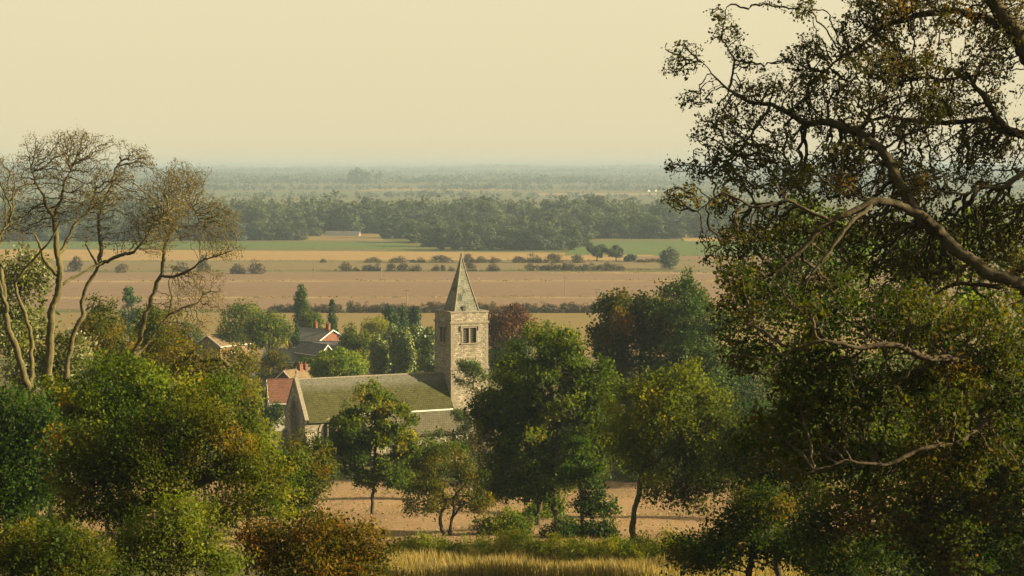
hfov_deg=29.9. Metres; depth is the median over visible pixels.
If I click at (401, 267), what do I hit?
field bush
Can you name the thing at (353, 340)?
tree
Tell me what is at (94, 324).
hawthorn
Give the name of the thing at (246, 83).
sky
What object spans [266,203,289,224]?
wood tree
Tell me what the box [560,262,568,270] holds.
hedge shrub
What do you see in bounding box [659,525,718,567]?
thorn bush
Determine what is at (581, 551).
bramble bush
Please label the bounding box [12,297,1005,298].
grass strip
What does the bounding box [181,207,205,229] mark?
wood tree
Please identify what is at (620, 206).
wood tree
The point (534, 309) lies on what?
hedge shrub
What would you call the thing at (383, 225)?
wood tree
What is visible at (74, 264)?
field bush
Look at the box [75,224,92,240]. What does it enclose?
wood tree
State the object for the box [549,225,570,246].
wood tree
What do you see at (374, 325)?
willow
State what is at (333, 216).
wood tree
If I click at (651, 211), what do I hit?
wood tree
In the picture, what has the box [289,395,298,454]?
west window
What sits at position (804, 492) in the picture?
hawthorn
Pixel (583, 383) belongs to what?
sycamore
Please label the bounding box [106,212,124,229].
wood tree
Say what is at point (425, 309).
hedge shrub
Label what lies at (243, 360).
hawthorn
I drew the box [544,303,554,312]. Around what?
hedge shrub
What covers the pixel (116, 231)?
wood tree
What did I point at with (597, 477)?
verge
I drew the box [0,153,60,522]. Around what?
bare tree
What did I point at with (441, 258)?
field bush
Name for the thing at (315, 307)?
hedge shrub
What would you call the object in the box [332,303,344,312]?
hedge shrub
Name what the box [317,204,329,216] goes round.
wood tree
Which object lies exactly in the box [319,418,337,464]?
side window
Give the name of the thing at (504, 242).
wood tree
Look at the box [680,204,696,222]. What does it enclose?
wood tree
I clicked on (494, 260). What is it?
field bush
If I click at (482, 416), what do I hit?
sycamore
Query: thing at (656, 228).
wood tree
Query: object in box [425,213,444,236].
wood tree
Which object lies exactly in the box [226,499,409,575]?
hawthorn
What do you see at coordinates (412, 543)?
bramble bush
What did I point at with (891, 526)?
thorn bush
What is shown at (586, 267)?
hedge shrub
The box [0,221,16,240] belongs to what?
wood tree
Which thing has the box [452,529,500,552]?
bramble bush
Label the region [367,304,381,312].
hedge shrub
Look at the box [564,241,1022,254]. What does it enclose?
green crop field
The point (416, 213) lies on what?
wood tree
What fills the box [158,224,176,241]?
wood tree
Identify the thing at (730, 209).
wood tree
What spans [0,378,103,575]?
hawthorn
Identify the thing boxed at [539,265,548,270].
hedge shrub
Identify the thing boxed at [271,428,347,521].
bush
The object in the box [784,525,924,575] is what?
thorn bush
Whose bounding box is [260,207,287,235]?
wood tree
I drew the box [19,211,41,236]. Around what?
wood tree
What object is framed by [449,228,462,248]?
wood tree
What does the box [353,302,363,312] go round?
hedge shrub
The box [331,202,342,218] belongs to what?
wood tree
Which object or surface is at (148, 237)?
wood tree
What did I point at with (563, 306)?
hedge shrub
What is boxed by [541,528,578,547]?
bramble bush
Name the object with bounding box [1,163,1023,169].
woodland
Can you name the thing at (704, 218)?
wood tree
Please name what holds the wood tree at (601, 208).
on the ground at (54, 193)
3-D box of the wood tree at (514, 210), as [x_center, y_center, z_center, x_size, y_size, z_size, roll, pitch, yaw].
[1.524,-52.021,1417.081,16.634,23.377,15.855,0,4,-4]
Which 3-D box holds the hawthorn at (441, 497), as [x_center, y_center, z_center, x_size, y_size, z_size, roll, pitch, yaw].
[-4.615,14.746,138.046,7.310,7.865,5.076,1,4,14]
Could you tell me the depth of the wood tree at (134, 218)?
1259.49 m
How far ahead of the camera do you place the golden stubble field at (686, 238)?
1241.41 m
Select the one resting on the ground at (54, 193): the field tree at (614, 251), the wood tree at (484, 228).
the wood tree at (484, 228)
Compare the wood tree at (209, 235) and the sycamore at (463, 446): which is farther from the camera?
the wood tree at (209, 235)
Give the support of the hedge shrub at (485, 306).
on the dull stubble field at (579, 320)
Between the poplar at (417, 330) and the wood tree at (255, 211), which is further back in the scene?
the wood tree at (255, 211)
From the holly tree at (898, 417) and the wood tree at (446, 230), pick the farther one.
the wood tree at (446, 230)
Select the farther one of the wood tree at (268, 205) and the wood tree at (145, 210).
the wood tree at (268, 205)
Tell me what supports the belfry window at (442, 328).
in the church
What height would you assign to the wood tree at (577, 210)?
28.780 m
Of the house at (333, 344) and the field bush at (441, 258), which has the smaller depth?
the house at (333, 344)
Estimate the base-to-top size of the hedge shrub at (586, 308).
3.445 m
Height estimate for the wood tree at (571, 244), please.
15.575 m
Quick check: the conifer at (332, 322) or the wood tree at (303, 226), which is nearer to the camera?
the conifer at (332, 322)
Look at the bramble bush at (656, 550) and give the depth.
99.97 m
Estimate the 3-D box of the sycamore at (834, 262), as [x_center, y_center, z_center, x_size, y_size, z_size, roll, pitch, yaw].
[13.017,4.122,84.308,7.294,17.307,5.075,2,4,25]
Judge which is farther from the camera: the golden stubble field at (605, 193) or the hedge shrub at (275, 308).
the golden stubble field at (605, 193)
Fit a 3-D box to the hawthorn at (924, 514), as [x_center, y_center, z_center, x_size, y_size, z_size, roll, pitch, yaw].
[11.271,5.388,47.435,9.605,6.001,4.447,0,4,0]
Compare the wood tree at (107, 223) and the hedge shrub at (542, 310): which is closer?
the hedge shrub at (542, 310)
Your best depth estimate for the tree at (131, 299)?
420.38 m
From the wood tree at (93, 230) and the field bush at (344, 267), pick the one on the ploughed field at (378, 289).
the field bush at (344, 267)
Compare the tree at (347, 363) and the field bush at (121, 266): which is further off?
the field bush at (121, 266)
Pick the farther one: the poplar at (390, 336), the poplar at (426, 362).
the poplar at (390, 336)
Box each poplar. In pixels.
[291,283,311,324]
[366,332,392,374]
[380,322,399,373]
[392,326,417,373]
[409,324,424,372]
[415,325,434,371]
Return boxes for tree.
[0,118,135,517]
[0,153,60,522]
[0,207,15,230]
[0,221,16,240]
[0,233,101,520]
[7,208,36,233]
[7,222,25,240]
[12,200,37,210]
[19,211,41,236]
[19,220,37,239]
[29,200,61,222]
[33,220,52,240]
[37,219,61,240]
[59,220,67,236]
[59,226,67,239]
[63,140,207,527]
[66,201,94,218]
[66,219,81,239]
[72,205,100,236]
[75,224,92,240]
[85,207,121,235]
[86,220,104,240]
[93,221,114,240]
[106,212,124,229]
[109,224,122,240]
[111,194,136,211]
[117,223,131,240]
[118,210,134,232]
[118,285,142,342]
[125,157,245,492]
[125,203,139,216]
[125,210,146,232]
[128,224,144,240]
[133,219,161,241]
[136,197,160,212]
[137,206,157,219]
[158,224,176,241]
[170,319,205,341]
[177,218,193,240]
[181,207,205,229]
[186,220,199,239]
[192,205,215,228]
[192,223,202,239]
[196,215,228,240]
[215,219,232,239]
[215,298,263,346]
[222,202,236,216]
[223,219,248,240]
[225,215,245,237]
[233,200,258,218]
[240,226,252,239]
[241,309,297,370]
[243,204,270,232]
[246,221,265,239]
[254,349,296,379]
[258,202,277,215]
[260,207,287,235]
[262,221,275,240]
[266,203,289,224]
[273,221,282,239]
[278,219,304,239]
[279,211,305,236]
[293,211,311,232]
[293,221,308,239]
[297,310,325,328]
[303,201,316,226]
[304,212,326,232]
[304,216,324,235]
[310,346,369,377]
[316,204,342,233]
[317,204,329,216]
[325,208,348,230]
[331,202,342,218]
[334,200,364,230]
[337,322,372,375]
[355,197,374,223]
[358,212,368,232]
[362,208,381,232]
[369,199,385,215]
[371,204,404,233]
[375,214,393,237]
[391,216,403,237]
[396,208,410,231]
[397,197,418,212]
[401,203,427,226]
[403,218,420,237]
[403,220,420,242]
[406,222,432,242]
[412,200,425,217]
[414,208,430,220]
[417,224,444,246]
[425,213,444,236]
[426,214,448,226]
[434,224,451,246]
[435,233,446,249]
[441,203,448,214]
[445,224,463,246]
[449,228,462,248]
[454,211,467,229]
[454,221,476,246]
[455,196,482,221]
[458,227,481,250]
[472,221,500,250]
[474,199,503,222]
[474,201,496,213]
[479,195,492,201]
[483,225,503,245]
[486,213,507,233]
[488,334,538,427]
[492,224,519,249]
[497,213,510,225]
[506,202,524,216]
[511,226,535,249]
[513,216,537,236]
[522,223,556,250]
[531,220,558,244]
[535,208,561,226]
[539,198,568,216]
[540,211,557,235]
[540,319,566,393]
[541,387,622,455]
[548,226,568,249]
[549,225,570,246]
[554,195,581,218]
[555,208,572,223]
[565,225,582,249]
[569,198,587,214]
[569,211,595,230]
[573,223,594,246]
[581,195,608,207]
[581,215,598,241]
[582,204,604,230]
[584,353,757,543]
[586,215,609,237]
[586,243,608,260]
[595,360,655,428]
[596,204,615,214]
[601,213,625,237]
[605,204,621,232]
[607,244,623,260]
[615,215,631,235]
[616,204,630,210]
[618,207,641,229]
[618,228,629,237]
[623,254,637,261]
[627,210,651,238]
[627,384,728,480]
[638,207,668,228]
[643,214,665,238]
[652,201,681,232]
[658,246,680,268]
[660,217,673,238]
[671,211,685,227]
[672,216,686,238]
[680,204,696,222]
[680,213,696,233]
[686,218,705,236]
[689,351,778,438]
[692,206,722,232]
[692,210,723,236]
[710,217,725,237]
[711,395,797,504]
[719,201,733,225]
[722,211,739,229]
[728,209,752,229]
[829,363,1023,543]
[830,293,1023,550]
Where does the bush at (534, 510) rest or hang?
on the stubble field at (626, 502)
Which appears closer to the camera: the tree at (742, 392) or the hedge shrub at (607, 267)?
the tree at (742, 392)
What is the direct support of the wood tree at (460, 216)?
on the ground at (54, 193)
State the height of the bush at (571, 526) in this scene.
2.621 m
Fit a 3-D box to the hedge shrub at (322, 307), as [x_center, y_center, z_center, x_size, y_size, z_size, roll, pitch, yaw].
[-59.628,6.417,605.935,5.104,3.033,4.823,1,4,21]
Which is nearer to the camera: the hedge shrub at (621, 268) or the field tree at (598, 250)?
the hedge shrub at (621, 268)
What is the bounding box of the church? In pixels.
[278,253,488,466]
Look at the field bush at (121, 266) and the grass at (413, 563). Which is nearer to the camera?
the grass at (413, 563)
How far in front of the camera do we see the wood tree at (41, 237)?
1200.05 m
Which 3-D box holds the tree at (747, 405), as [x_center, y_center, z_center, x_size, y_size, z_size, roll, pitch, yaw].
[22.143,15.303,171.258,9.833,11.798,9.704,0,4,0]
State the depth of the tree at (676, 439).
221.59 m
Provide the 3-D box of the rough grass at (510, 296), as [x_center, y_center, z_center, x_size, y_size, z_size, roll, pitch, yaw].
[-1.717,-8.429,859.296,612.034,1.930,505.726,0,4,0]
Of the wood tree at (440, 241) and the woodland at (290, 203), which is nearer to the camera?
the wood tree at (440, 241)
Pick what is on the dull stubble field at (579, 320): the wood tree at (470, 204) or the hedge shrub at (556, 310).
the hedge shrub at (556, 310)
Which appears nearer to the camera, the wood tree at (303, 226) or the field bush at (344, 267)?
the field bush at (344, 267)
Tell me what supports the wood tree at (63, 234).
on the ground at (54, 193)
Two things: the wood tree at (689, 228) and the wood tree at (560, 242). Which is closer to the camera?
the wood tree at (560, 242)
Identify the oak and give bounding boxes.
[578,280,719,449]
[658,0,1023,364]
[706,250,1023,515]
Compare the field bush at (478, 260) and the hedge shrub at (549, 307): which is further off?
the field bush at (478, 260)
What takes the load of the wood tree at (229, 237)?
on the ground at (54, 193)
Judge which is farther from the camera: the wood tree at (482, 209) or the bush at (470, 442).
the wood tree at (482, 209)
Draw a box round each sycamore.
[324,377,423,514]
[384,427,470,498]
[462,362,557,524]
[488,319,632,527]
[542,434,625,540]
[721,186,893,529]
[850,181,1023,520]
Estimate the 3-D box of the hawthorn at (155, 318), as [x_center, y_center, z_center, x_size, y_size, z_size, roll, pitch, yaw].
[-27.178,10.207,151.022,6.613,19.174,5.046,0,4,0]
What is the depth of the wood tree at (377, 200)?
1432.29 m
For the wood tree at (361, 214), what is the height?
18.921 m
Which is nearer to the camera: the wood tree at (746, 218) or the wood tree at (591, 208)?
the wood tree at (591, 208)
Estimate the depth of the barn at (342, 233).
1291.03 m
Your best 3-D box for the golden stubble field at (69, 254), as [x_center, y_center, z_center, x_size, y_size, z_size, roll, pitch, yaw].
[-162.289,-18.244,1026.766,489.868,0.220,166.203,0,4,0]
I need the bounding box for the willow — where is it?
[360,315,396,351]
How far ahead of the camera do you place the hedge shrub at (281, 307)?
605.58 m
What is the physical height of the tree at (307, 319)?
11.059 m
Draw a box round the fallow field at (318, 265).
[3,261,1014,269]
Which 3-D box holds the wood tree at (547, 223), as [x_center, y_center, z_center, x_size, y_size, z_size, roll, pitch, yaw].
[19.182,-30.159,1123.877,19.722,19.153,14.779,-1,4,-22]
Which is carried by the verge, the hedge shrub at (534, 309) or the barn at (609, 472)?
the barn at (609, 472)
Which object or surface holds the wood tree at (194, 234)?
on the ground at (54, 193)
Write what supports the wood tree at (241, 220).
on the ground at (54, 193)
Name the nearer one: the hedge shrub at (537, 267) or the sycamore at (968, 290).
the sycamore at (968, 290)
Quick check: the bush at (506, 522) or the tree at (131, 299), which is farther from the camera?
the tree at (131, 299)
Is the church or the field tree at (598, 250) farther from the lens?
the field tree at (598, 250)
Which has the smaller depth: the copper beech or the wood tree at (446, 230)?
the copper beech
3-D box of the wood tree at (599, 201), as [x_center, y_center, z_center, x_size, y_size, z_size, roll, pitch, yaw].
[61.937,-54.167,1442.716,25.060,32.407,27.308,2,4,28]
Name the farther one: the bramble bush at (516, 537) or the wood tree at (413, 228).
the wood tree at (413, 228)
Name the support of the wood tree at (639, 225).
on the ground at (54, 193)
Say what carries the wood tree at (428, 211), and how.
on the ground at (54, 193)
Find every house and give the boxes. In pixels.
[141,324,195,372]
[195,333,250,373]
[250,372,276,404]
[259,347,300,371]
[265,378,292,430]
[276,362,317,377]
[286,320,345,347]
[293,341,333,362]
[314,341,346,365]
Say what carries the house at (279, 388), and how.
on the ground at (54, 193)
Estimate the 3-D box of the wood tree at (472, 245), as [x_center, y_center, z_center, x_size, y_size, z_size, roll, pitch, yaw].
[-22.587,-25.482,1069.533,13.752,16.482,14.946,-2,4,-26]
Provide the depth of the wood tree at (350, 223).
1327.71 m
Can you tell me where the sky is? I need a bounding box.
[0,0,1023,167]
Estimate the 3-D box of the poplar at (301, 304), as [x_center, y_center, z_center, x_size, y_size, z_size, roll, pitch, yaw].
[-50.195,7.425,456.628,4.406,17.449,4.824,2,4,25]
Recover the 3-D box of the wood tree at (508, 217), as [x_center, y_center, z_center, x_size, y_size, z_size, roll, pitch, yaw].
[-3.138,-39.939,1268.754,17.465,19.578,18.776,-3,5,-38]
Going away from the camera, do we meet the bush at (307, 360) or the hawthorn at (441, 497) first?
the hawthorn at (441, 497)
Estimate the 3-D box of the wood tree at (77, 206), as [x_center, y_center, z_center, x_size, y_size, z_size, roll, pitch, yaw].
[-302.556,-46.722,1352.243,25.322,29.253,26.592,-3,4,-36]
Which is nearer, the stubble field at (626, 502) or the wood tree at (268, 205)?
the stubble field at (626, 502)
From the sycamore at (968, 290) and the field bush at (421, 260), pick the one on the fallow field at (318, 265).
the field bush at (421, 260)
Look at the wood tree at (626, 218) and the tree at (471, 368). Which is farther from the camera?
the wood tree at (626, 218)
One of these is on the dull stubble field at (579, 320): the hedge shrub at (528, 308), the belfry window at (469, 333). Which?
the hedge shrub at (528, 308)
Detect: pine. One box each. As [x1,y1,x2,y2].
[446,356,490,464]
[637,265,749,468]
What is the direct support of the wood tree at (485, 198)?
on the ground at (54, 193)
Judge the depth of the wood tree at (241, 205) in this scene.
1422.84 m
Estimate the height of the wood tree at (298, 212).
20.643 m
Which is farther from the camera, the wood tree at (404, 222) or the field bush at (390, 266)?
the wood tree at (404, 222)
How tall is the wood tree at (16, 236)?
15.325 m
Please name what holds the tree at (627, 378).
on the ground at (54, 193)
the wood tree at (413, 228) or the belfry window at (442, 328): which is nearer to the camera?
the belfry window at (442, 328)
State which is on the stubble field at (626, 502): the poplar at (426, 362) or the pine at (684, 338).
the pine at (684, 338)
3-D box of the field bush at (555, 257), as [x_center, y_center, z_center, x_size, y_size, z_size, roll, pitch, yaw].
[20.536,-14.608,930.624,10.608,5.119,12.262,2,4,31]
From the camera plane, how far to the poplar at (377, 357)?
338.54 m
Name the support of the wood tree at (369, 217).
on the ground at (54, 193)
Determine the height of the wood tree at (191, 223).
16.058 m
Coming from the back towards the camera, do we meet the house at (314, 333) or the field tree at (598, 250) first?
the field tree at (598, 250)
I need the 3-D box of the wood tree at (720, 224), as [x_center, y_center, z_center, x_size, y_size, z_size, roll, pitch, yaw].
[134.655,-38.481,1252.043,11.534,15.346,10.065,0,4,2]
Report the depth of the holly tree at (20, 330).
107.78 m
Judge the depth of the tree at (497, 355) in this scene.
300.27 m
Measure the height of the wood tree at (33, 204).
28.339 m
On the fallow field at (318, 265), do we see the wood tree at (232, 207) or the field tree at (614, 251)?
the field tree at (614, 251)
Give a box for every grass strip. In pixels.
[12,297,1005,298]
[49,280,976,281]
[550,272,976,274]
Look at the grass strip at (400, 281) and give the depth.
774.49 m
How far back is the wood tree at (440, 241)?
1074.27 m
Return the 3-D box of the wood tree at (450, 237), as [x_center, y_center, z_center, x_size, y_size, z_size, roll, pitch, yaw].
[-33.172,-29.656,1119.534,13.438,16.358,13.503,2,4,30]
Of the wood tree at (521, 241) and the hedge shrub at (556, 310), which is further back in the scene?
the wood tree at (521, 241)
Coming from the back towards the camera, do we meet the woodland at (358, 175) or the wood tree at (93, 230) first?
the woodland at (358, 175)
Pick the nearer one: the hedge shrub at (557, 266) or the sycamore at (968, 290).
the sycamore at (968, 290)
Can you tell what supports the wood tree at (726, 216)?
on the ground at (54, 193)
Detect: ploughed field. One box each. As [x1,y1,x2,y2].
[7,271,1023,308]
[603,256,995,259]
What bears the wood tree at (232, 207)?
on the ground at (54, 193)
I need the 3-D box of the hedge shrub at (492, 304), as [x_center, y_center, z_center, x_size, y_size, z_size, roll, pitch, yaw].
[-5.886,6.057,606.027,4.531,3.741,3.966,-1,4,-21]
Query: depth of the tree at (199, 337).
432.41 m
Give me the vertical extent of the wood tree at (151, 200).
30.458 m
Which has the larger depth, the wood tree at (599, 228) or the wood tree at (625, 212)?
the wood tree at (625, 212)
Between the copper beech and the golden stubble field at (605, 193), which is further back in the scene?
the golden stubble field at (605, 193)
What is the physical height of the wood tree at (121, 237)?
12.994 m
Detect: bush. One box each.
[67,256,83,270]
[114,263,128,272]
[172,262,187,271]
[197,254,211,270]
[229,263,245,273]
[246,258,265,273]
[258,400,284,428]
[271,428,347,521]
[292,356,314,368]
[337,261,352,270]
[361,264,371,270]
[363,257,381,262]
[371,262,380,270]
[380,533,435,555]
[386,262,395,270]
[388,255,408,262]
[396,262,409,271]
[409,264,422,270]
[411,529,453,550]
[416,258,425,262]
[426,537,472,558]
[428,426,490,475]
[429,255,454,262]
[431,264,439,270]
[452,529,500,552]
[463,253,474,262]
[465,262,477,270]
[466,504,539,535]
[472,528,518,559]
[473,256,488,262]
[485,263,500,270]
[488,257,503,262]
[492,523,536,552]
[512,256,526,262]
[517,534,577,561]
[520,499,561,519]
[525,254,541,262]
[537,511,598,538]
[541,253,564,262]
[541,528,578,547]
[560,534,609,562]
[570,254,585,262]
[590,533,626,552]
[598,531,650,561]
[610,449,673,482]
[621,528,662,555]
[642,521,684,558]
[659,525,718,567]
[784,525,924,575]
[835,496,974,565]
[881,541,1011,575]
[921,514,1023,555]
[971,533,1023,575]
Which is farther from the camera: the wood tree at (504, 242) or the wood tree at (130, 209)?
the wood tree at (130, 209)
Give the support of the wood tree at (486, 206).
on the ground at (54, 193)
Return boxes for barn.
[323,231,361,235]
[557,422,637,475]
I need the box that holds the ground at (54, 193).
[0,167,1023,575]
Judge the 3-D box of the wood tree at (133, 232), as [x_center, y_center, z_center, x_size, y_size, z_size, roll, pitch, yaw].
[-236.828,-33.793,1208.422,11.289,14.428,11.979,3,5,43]
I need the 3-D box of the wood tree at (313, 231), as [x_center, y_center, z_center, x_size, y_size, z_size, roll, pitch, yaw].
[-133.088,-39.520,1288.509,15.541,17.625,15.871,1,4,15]
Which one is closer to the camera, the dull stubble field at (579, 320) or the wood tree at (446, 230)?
the dull stubble field at (579, 320)
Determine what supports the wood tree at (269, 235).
on the ground at (54, 193)
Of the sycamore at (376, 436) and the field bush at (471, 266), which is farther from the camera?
the field bush at (471, 266)
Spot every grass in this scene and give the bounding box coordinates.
[4,246,1018,311]
[281,534,821,575]
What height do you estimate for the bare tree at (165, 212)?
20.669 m
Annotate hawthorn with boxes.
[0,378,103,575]
[0,504,151,575]
[27,341,247,574]
[30,381,297,575]
[71,288,149,539]
[98,480,267,575]
[123,297,199,517]
[147,329,267,562]
[171,351,240,539]
[191,424,315,574]
[217,338,272,526]
[224,371,284,525]
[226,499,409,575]
[396,437,500,535]
[648,459,875,575]
[716,390,881,575]
[776,397,1023,575]
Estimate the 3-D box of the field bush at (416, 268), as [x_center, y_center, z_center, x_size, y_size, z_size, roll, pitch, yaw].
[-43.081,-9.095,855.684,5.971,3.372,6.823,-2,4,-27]
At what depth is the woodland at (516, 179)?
4426.95 m
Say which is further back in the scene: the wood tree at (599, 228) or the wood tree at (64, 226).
the wood tree at (64, 226)
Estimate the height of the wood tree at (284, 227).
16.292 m
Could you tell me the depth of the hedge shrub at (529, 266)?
860.66 m
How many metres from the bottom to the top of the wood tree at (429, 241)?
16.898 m
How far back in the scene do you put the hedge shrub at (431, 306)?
605.89 m
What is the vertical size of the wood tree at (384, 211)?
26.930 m
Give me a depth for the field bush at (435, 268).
855.43 m
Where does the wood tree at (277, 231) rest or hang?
on the ground at (54, 193)
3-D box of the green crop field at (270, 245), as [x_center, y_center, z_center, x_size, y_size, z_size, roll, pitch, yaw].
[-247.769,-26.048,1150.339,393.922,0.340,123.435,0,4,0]
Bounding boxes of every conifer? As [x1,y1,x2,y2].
[290,324,301,346]
[324,299,340,333]
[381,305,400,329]
[396,305,409,332]
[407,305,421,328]
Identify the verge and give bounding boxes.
[5,470,913,481]
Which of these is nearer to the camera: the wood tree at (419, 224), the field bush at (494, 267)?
the field bush at (494, 267)
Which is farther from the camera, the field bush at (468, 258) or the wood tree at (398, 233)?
the wood tree at (398, 233)
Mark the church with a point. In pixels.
(461, 321)
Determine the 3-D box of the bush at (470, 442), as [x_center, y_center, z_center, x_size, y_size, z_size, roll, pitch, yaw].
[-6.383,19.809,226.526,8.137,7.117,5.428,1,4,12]
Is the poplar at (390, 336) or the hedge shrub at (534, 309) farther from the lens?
the hedge shrub at (534, 309)
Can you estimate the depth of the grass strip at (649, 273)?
834.07 m
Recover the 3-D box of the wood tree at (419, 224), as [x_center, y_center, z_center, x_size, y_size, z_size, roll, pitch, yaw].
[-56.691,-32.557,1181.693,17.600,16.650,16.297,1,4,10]
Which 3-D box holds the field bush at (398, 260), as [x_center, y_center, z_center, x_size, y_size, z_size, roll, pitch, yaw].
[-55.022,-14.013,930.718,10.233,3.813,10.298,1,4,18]
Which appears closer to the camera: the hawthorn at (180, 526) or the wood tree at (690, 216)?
the hawthorn at (180, 526)
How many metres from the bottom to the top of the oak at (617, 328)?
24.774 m
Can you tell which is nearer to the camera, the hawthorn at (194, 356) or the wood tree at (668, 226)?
the hawthorn at (194, 356)
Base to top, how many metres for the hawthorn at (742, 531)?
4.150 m
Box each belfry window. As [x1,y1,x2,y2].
[438,324,446,343]
[460,325,478,343]
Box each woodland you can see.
[0,165,1022,173]
[0,173,1023,185]
[0,187,1023,198]
[0,190,795,223]
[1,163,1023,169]
[1,169,1015,180]
[2,182,1023,190]
[347,167,382,183]
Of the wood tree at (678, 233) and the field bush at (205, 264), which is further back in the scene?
the wood tree at (678, 233)
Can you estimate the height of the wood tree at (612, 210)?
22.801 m
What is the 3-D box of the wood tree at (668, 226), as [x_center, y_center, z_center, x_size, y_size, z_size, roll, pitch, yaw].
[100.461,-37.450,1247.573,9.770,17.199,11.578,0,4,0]
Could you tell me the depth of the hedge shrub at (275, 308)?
605.66 m
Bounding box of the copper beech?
[486,302,543,356]
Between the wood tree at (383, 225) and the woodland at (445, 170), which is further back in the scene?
the woodland at (445, 170)
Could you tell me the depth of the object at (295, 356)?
402.51 m
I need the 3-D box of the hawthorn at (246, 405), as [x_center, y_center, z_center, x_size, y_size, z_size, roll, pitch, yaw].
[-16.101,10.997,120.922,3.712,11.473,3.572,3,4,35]
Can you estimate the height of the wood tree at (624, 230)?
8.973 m
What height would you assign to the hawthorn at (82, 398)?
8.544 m
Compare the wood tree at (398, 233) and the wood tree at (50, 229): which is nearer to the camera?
the wood tree at (50, 229)
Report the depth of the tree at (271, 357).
340.69 m
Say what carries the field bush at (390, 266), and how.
on the ploughed field at (378, 289)
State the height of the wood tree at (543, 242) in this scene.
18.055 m
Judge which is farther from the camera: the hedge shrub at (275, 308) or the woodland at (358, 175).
the woodland at (358, 175)
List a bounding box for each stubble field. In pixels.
[0,249,653,260]
[0,313,1023,355]
[0,478,1023,550]
[306,234,382,239]
[358,189,511,190]
[538,193,677,194]
[681,234,756,240]
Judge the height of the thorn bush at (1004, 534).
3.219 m
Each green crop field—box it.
[0,241,420,248]
[192,193,447,194]
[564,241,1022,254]
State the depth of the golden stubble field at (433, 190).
3548.49 m
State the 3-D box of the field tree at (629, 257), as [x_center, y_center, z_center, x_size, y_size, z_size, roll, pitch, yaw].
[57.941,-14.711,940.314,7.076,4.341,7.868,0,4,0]
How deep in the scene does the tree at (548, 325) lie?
330.36 m
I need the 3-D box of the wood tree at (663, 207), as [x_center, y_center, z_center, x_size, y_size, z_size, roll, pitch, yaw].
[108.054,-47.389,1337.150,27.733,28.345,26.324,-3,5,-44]
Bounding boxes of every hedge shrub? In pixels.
[267,304,281,312]
[278,304,286,312]
[284,303,292,312]
[313,302,319,312]
[316,304,329,312]
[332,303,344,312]
[345,300,355,312]
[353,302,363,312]
[362,301,369,312]
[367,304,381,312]
[373,302,384,312]
[396,303,409,311]
[418,303,428,312]
[425,301,437,312]
[432,302,443,310]
[477,302,483,308]
[482,303,490,312]
[487,301,497,312]
[524,262,535,270]
[524,302,531,312]
[531,303,539,312]
[532,264,541,270]
[537,301,548,312]
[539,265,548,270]
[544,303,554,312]
[547,261,556,270]
[551,305,565,312]
[552,264,560,269]
[559,302,570,312]
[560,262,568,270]
[567,262,577,270]
[567,301,576,312]
[574,303,586,312]
[581,264,590,270]
[581,302,591,312]
[588,262,599,270]
[603,262,611,269]
[609,263,619,270]
[618,264,626,270]
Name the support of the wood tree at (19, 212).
on the ground at (54, 193)
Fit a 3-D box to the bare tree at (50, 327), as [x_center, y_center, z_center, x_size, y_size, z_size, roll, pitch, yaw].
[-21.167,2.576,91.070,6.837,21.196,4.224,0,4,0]
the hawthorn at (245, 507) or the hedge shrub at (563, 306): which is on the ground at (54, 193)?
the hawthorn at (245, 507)
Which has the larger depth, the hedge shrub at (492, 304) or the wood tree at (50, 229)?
the wood tree at (50, 229)
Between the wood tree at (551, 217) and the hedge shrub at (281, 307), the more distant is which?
the wood tree at (551, 217)
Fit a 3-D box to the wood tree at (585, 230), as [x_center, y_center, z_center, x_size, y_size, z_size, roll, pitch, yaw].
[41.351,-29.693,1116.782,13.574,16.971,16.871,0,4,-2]
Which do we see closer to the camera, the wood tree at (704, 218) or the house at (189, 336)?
the house at (189, 336)
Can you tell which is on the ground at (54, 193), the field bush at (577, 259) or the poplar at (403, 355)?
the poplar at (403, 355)
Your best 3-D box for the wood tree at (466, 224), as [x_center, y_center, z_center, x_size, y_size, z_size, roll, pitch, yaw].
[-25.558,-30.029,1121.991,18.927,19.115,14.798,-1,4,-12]
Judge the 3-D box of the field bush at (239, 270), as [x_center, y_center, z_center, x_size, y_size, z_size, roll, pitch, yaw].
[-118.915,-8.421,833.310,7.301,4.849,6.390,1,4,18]
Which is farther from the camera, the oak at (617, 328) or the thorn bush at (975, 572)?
the oak at (617, 328)
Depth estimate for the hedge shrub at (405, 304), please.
605.32 m
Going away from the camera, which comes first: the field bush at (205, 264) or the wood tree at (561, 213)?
the field bush at (205, 264)
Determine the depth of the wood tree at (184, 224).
1217.00 m
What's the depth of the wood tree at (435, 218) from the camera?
1247.60 m
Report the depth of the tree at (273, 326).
384.29 m
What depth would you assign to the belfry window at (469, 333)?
260.21 m
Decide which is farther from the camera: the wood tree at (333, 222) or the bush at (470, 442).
the wood tree at (333, 222)
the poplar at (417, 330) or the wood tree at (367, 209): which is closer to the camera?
the poplar at (417, 330)

